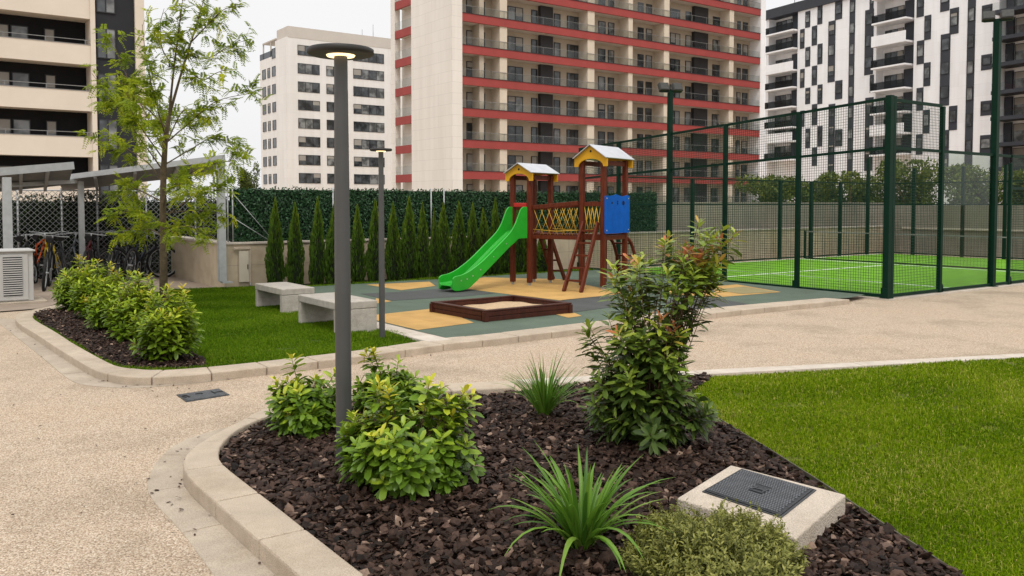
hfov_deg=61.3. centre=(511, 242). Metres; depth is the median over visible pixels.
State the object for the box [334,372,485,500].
leafy shrub
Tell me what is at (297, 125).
white apartment block
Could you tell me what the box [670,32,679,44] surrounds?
window
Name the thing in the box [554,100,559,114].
window
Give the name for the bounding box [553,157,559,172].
window
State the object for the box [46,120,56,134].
window
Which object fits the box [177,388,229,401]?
drain cover
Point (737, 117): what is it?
window
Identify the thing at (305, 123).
window
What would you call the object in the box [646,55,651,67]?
window
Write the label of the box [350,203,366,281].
thuja
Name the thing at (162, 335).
bed shrub
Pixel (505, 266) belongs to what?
thuja
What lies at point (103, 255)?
bicycle
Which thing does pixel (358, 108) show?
window
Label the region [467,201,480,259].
thuja
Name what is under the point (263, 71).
window
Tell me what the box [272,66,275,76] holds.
window
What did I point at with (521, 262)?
thuja
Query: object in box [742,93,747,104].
window
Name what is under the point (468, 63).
window
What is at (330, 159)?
window
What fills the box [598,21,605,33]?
window
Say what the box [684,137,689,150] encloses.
window
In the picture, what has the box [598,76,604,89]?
window
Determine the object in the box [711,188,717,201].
window
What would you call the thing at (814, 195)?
broadleaf tree
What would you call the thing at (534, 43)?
window
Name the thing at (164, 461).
leaf litter
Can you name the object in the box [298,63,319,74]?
window
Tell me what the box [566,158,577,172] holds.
window
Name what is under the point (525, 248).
thuja
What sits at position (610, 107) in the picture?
window
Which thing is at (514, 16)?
window
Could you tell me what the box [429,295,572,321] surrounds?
sandbox
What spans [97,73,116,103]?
window
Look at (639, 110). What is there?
window
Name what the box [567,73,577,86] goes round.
window
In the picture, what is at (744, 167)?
window
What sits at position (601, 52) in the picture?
window
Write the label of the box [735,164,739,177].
window
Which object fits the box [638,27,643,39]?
window
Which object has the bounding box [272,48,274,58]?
window
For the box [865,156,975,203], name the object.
broadleaf tree
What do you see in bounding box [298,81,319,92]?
window
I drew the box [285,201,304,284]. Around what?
thuja
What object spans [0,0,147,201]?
cream balcony block
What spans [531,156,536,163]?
window
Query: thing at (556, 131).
window
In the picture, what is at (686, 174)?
window
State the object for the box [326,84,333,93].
window
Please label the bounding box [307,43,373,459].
lamp post
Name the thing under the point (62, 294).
bed shrub
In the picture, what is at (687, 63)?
window
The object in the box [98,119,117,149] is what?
window
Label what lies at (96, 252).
bicycle
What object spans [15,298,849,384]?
kerb
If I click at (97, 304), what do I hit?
bed shrub
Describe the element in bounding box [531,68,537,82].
window
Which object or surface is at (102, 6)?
window
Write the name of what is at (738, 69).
window
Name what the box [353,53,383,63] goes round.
window
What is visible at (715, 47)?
window
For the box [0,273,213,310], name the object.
bike bay paving
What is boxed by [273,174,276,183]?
window
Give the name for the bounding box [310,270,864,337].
playground floor
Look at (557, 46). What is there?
window
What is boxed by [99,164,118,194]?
window
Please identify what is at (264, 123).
window
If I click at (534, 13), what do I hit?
window
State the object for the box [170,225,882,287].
retaining wall
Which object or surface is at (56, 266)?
bicycle
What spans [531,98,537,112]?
window
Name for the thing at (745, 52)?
window
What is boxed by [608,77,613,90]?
window
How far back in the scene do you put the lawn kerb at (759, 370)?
9.15 m
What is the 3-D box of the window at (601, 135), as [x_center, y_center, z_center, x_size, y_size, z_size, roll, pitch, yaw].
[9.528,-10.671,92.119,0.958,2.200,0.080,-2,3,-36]
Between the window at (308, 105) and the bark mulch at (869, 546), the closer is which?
the bark mulch at (869, 546)
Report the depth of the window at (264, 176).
146.93 m
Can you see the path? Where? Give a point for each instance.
(64, 511)
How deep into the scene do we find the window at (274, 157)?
143.05 m
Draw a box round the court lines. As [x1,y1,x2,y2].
[648,254,979,287]
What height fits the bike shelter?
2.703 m
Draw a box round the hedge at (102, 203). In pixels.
[0,189,229,277]
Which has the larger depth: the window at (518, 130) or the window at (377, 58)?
the window at (377, 58)
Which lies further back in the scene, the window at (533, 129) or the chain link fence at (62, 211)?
the window at (533, 129)
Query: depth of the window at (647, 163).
96.22 m
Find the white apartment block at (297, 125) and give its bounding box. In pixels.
[260,26,402,190]
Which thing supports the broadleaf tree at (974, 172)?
on the path
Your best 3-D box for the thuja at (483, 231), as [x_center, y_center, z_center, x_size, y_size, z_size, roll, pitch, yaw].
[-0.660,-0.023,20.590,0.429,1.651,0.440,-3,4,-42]
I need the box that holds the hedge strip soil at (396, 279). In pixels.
[304,269,566,284]
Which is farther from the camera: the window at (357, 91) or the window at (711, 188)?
the window at (357, 91)
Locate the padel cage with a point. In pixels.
(888, 219)
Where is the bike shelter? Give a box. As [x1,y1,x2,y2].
[0,155,232,282]
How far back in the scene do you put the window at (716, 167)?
102.77 m
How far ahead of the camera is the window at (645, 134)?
96.16 m
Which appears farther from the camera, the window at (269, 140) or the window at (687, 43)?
the window at (269, 140)
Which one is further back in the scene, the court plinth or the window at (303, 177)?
the window at (303, 177)
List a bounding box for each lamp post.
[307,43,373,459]
[370,148,391,337]
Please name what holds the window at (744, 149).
in the red banded tower at (490, 92)
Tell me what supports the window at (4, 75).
in the cream balcony block at (48, 48)
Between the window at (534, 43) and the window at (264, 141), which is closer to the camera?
the window at (534, 43)
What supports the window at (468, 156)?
in the red banded tower at (490, 92)
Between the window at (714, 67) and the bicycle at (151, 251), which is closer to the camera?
the bicycle at (151, 251)
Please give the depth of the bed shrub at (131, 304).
10.63 m
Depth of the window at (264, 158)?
146.86 m
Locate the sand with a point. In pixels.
(503, 304)
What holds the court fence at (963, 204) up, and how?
on the padel court
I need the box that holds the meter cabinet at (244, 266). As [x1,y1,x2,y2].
[234,247,250,285]
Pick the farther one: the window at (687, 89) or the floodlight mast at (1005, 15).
the window at (687, 89)
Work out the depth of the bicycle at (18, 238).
18.81 m
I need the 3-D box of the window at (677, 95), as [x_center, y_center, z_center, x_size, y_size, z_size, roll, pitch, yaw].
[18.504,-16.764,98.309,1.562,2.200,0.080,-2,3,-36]
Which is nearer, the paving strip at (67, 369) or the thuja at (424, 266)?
the paving strip at (67, 369)
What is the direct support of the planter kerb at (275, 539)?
on the path
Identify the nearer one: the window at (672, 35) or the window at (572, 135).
the window at (572, 135)
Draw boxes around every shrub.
[48,254,98,310]
[67,258,116,318]
[83,266,143,329]
[98,270,165,342]
[124,281,204,361]
[264,353,335,438]
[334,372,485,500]
[352,346,427,411]
[575,215,745,455]
[619,498,811,575]
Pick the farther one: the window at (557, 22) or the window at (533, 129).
the window at (557, 22)
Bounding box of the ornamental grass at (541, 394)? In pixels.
[495,347,594,415]
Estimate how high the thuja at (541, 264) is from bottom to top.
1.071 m
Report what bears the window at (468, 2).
in the red banded tower at (490, 92)
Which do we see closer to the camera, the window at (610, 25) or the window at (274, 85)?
the window at (610, 25)
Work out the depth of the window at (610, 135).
92.85 m
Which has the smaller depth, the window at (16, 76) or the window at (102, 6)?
the window at (16, 76)
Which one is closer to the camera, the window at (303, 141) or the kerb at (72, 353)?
the kerb at (72, 353)
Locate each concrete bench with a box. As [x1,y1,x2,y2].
[255,282,314,313]
[298,292,376,331]
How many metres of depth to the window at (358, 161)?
146.82 m
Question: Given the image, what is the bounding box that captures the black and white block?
[764,0,1023,203]
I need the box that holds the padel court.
[613,254,1023,296]
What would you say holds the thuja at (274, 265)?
on the hedge strip soil at (396, 279)
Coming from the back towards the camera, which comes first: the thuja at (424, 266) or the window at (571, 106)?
the window at (571, 106)
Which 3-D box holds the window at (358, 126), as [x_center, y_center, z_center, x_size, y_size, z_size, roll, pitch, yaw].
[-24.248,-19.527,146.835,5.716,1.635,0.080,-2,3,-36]
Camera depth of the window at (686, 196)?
100.03 m
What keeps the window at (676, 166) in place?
in the red banded tower at (490, 92)
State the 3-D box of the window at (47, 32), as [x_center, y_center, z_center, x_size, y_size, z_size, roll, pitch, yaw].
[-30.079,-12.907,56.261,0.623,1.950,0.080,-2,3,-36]
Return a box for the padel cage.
[577,95,1023,298]
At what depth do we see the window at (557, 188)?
88.77 m
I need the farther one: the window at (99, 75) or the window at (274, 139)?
the window at (274, 139)
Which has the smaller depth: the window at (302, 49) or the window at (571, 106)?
the window at (571, 106)
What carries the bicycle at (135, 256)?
on the bike bay paving
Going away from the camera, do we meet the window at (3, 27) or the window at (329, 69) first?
the window at (3, 27)
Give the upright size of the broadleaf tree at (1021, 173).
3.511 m
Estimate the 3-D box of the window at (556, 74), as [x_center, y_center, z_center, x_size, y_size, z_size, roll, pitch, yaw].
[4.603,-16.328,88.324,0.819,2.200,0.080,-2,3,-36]
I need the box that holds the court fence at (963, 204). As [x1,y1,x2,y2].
[628,158,1023,267]
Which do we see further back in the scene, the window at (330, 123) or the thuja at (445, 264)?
the window at (330, 123)
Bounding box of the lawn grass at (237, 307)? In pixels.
[32,285,418,369]
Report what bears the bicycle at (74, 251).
on the bike bay paving
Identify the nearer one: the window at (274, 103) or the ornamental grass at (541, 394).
the ornamental grass at (541, 394)
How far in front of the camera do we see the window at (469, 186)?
82.58 m
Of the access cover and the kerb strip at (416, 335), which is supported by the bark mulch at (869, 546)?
the access cover
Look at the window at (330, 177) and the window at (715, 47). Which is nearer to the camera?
the window at (715, 47)
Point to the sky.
(266, 17)
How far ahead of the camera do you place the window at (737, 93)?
104.62 m
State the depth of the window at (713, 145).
102.47 m
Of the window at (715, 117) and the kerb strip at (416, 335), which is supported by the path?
the kerb strip at (416, 335)
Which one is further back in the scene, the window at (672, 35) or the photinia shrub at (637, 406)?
the window at (672, 35)
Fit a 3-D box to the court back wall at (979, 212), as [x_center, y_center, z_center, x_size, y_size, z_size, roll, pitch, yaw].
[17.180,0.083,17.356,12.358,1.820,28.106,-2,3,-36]
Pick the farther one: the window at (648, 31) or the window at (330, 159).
the window at (330, 159)
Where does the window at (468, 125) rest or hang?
in the red banded tower at (490, 92)
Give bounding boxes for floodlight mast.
[658,82,682,270]
[982,9,1013,286]
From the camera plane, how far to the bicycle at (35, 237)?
19.70 m
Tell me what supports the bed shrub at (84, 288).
on the bed bark mulch at (98, 341)
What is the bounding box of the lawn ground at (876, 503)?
[695,359,1023,575]
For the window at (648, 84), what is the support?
in the red banded tower at (490, 92)
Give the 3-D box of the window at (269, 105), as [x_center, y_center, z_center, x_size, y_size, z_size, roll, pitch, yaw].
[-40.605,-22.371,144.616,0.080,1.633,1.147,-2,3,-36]
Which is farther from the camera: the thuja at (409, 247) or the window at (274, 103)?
the window at (274, 103)
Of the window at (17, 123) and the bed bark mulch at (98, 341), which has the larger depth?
the window at (17, 123)
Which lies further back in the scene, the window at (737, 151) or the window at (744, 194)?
the window at (744, 194)
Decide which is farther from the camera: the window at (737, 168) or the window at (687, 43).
the window at (737, 168)
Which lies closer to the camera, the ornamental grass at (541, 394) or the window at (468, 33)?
the ornamental grass at (541, 394)
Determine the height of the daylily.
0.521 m
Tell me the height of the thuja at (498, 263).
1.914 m
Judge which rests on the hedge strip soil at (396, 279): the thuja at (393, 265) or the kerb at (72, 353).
the thuja at (393, 265)
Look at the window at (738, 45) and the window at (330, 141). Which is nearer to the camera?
the window at (738, 45)
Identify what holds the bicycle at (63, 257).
on the bike bay paving
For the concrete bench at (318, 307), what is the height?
0.450 m
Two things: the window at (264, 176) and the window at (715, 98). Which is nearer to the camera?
the window at (715, 98)
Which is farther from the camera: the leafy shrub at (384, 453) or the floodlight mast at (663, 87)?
the floodlight mast at (663, 87)
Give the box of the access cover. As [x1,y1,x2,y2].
[677,466,844,557]
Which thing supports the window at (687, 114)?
in the red banded tower at (490, 92)
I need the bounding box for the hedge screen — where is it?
[227,185,658,241]
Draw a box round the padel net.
[804,231,1023,270]
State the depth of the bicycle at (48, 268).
17.60 m
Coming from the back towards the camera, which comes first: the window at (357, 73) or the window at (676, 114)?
the window at (357, 73)
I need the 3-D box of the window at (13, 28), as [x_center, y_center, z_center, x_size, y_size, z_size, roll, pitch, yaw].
[-31.463,-12.863,55.268,0.997,1.950,0.080,-2,3,-36]
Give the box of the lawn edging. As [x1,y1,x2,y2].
[690,390,948,569]
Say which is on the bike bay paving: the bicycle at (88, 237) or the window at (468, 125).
the bicycle at (88, 237)
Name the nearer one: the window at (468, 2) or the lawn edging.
the lawn edging
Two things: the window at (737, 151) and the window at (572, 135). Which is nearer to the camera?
the window at (572, 135)
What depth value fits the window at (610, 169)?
93.01 m
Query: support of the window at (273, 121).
in the white apartment block at (297, 125)
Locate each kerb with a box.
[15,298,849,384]
[183,381,514,575]
[516,353,1023,386]
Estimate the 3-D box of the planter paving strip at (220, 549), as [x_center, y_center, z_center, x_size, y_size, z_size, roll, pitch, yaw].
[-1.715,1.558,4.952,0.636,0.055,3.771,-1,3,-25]
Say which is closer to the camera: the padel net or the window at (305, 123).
the padel net
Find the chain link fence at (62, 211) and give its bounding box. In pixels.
[0,188,215,278]
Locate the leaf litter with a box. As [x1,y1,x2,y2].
[10,330,430,563]
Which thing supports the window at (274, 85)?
in the white apartment block at (297, 125)
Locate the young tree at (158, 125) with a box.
[73,0,272,305]
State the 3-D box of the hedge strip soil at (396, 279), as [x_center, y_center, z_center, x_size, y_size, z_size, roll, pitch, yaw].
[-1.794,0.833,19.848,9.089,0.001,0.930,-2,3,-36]
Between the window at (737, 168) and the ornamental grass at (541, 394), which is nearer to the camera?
the ornamental grass at (541, 394)
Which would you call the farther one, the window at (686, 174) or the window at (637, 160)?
the window at (686, 174)
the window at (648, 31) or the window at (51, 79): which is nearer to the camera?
the window at (51, 79)
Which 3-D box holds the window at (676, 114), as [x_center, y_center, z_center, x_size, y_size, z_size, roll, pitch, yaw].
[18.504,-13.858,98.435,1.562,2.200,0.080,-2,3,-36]
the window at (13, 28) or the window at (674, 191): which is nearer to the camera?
the window at (13, 28)
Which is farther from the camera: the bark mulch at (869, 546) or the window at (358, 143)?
the window at (358, 143)
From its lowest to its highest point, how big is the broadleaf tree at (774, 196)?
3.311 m
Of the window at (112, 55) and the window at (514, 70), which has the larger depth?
the window at (514, 70)
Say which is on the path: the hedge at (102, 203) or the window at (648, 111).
the hedge at (102, 203)
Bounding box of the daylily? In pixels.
[489,442,676,575]
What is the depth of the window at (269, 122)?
144.72 m
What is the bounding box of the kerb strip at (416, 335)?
[377,322,451,341]
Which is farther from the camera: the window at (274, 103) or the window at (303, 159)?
the window at (274, 103)
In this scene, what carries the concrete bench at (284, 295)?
on the lawn grass at (237, 307)
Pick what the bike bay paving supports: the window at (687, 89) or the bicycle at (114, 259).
the bicycle at (114, 259)
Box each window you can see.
[0,23,8,36]
[0,71,9,84]
[0,118,11,133]
[10,24,28,38]
[11,72,29,86]
[13,119,30,133]
[44,28,54,40]
[45,74,55,87]
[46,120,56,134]
[96,0,114,13]
[96,27,115,59]
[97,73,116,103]
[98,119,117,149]
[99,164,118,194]
[262,69,265,79]
[262,87,265,96]
[263,122,266,131]
[263,139,266,149]
[263,157,266,166]
[263,174,266,183]
[267,68,269,77]
[268,103,270,113]
[268,121,270,130]
[268,139,270,148]
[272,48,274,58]
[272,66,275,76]
[272,84,275,93]
[272,102,275,111]
[272,120,275,129]
[273,138,276,147]
[273,156,276,165]
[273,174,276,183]
[297,45,313,56]
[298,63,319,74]
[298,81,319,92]
[298,100,319,110]
[298,118,319,128]
[298,136,319,146]
[299,155,320,164]
[299,173,320,182]
[326,66,333,76]
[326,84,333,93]
[327,102,333,111]
[327,120,333,129]
[327,138,333,147]
[327,156,333,165]
[327,174,333,183]
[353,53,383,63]
[353,69,383,80]
[353,86,383,97]
[353,104,383,115]
[354,121,383,132]
[354,139,384,148]
[354,157,384,166]
[354,174,384,183]
[466,0,471,12]
[466,30,471,44]
[466,61,471,75]
[466,92,471,107]
[466,123,472,138]
[466,154,471,170]
[467,184,472,190]
[507,6,522,20]
[507,36,522,50]
[507,66,522,81]
[507,96,522,111]
[507,125,522,141]
[507,155,522,169]
[507,185,522,191]
[531,10,537,22]
[531,39,537,52]
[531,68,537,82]
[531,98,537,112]
[531,127,536,142]
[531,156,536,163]
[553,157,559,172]
[553,186,559,192]
[554,13,560,26]
[554,42,560,55]
[554,71,559,85]
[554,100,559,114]
[554,128,559,143]
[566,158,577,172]
[566,186,577,192]
[567,15,578,29]
[567,44,578,58]
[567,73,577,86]
[567,101,578,115]
[567,129,578,144]
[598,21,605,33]
[598,48,604,61]
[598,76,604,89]
[598,104,604,117]
[598,131,604,144]
[607,132,613,146]
[608,22,613,34]
[608,50,613,62]
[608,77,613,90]
[608,105,613,118]
[608,165,613,173]
[637,54,643,66]
[637,81,642,93]
[637,107,642,120]
[637,134,642,147]
[637,160,641,174]
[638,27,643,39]
[645,82,651,94]
[645,108,651,121]
[645,134,651,148]
[645,161,650,174]
[646,28,651,40]
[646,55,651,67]
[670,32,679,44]
[670,58,679,71]
[670,84,679,97]
[672,187,678,201]
[673,111,679,123]
[673,136,678,149]
[673,162,678,175]
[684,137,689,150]
[684,188,688,201]
[685,35,690,46]
[685,61,690,72]
[685,86,690,98]
[685,112,690,124]
[685,162,689,175]
[711,139,718,151]
[711,166,718,176]
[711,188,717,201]
[712,39,719,50]
[712,64,719,76]
[712,89,719,101]
[712,114,718,125]
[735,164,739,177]
[736,92,740,103]
[736,116,739,128]
[736,140,739,152]
[737,43,740,54]
[737,68,740,78]
[741,141,746,153]
[741,165,746,177]
[741,189,745,201]
[742,44,747,55]
[742,69,747,79]
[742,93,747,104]
[742,117,746,128]
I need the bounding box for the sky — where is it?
[144,0,801,201]
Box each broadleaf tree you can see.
[236,161,259,188]
[734,174,808,201]
[786,180,833,201]
[814,170,883,201]
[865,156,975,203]
[937,162,1020,203]
[998,169,1023,203]
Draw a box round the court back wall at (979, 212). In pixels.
[656,202,1023,257]
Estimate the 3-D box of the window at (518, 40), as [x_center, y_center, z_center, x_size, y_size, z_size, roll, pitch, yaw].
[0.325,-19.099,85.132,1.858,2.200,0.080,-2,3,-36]
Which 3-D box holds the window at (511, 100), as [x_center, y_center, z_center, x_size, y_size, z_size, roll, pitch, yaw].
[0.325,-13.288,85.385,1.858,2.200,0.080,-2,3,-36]
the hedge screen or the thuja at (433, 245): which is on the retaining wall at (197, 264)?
the hedge screen
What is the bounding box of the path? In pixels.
[0,253,1023,575]
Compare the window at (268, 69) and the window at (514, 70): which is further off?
the window at (268, 69)
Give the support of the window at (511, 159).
in the red banded tower at (490, 92)
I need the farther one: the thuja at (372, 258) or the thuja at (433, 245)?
the thuja at (433, 245)
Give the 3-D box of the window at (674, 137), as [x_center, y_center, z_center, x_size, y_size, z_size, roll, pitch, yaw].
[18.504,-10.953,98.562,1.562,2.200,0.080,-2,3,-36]
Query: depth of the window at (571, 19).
89.25 m
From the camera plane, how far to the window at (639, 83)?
95.10 m
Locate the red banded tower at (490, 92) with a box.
[390,0,765,201]
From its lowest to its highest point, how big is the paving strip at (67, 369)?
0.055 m
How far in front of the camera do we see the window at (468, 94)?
82.20 m
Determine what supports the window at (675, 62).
in the red banded tower at (490, 92)
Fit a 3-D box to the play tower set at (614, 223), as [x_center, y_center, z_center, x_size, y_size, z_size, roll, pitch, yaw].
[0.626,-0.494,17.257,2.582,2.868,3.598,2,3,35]
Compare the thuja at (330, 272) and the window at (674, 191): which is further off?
the window at (674, 191)
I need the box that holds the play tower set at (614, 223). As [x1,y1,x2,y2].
[439,144,637,292]
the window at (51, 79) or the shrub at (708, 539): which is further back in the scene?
the window at (51, 79)
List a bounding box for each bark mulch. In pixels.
[33,307,207,367]
[219,372,964,575]
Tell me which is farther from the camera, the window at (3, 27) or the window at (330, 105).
the window at (330, 105)
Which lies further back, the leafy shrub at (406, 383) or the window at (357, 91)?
the window at (357, 91)
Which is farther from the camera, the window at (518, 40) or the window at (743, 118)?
the window at (743, 118)
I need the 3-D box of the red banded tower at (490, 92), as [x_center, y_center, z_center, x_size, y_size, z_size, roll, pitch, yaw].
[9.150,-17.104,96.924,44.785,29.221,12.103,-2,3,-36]
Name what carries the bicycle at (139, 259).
on the bike bay paving
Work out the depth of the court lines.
23.40 m
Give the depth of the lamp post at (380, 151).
10.84 m
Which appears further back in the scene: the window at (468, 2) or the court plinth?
the window at (468, 2)
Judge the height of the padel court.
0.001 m
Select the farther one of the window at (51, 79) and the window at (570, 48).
the window at (570, 48)
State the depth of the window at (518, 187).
85.89 m
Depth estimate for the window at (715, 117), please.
102.42 m
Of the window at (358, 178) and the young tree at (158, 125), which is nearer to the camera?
the young tree at (158, 125)
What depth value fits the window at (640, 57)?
95.04 m
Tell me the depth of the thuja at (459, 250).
20.06 m
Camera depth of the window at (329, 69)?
142.34 m
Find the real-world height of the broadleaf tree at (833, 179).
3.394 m
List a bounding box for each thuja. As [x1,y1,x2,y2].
[264,196,285,282]
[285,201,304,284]
[308,197,327,284]
[325,204,334,283]
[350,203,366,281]
[365,199,378,281]
[385,202,402,280]
[400,196,418,278]
[416,202,432,278]
[429,209,438,277]
[437,201,452,276]
[450,201,468,271]
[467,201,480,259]
[478,207,491,275]
[489,197,502,273]
[500,209,509,273]
[516,202,526,272]
[520,239,526,272]
[537,231,547,271]
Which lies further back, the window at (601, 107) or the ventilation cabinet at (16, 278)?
the window at (601, 107)
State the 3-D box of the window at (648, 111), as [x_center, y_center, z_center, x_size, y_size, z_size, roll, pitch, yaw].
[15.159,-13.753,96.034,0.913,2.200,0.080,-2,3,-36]
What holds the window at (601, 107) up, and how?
in the red banded tower at (490, 92)
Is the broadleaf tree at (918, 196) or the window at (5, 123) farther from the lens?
the window at (5, 123)
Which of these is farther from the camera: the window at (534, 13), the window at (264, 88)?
the window at (264, 88)
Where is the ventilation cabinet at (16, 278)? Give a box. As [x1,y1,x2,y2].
[0,248,47,304]
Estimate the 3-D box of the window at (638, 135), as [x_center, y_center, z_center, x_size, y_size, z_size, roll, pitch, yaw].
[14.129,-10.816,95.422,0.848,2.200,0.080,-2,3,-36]
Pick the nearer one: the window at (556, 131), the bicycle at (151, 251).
the bicycle at (151, 251)
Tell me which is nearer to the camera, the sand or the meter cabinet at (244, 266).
the sand
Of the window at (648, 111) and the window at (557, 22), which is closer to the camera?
the window at (557, 22)
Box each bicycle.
[13,232,41,283]
[29,231,46,278]
[30,231,61,279]
[35,234,68,290]
[56,232,74,277]
[62,231,91,275]
[74,231,102,276]
[75,232,106,275]
[90,230,113,277]
[94,231,174,278]
[102,230,140,273]
[104,231,122,277]
[123,230,158,280]
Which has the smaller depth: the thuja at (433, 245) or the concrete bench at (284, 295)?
the concrete bench at (284, 295)
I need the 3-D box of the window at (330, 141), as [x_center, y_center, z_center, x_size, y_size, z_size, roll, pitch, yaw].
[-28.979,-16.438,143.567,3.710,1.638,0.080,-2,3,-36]
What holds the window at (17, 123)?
in the cream balcony block at (48, 48)
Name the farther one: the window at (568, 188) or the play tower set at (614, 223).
the window at (568, 188)
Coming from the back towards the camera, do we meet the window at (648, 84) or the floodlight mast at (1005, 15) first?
the window at (648, 84)
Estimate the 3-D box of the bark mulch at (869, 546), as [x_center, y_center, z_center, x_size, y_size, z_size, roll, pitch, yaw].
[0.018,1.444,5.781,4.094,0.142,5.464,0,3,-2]
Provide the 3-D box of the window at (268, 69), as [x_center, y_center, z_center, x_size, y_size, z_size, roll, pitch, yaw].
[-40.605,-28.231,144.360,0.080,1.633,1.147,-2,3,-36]
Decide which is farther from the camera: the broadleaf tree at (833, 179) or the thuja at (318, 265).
the broadleaf tree at (833, 179)
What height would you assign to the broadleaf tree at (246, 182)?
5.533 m
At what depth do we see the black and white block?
117.25 m
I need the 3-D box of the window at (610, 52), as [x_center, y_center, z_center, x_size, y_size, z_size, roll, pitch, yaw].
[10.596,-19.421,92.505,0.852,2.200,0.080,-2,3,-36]
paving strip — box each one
[0,318,242,387]
[148,427,275,575]
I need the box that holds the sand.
[463,301,540,309]
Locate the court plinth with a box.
[854,282,1023,300]

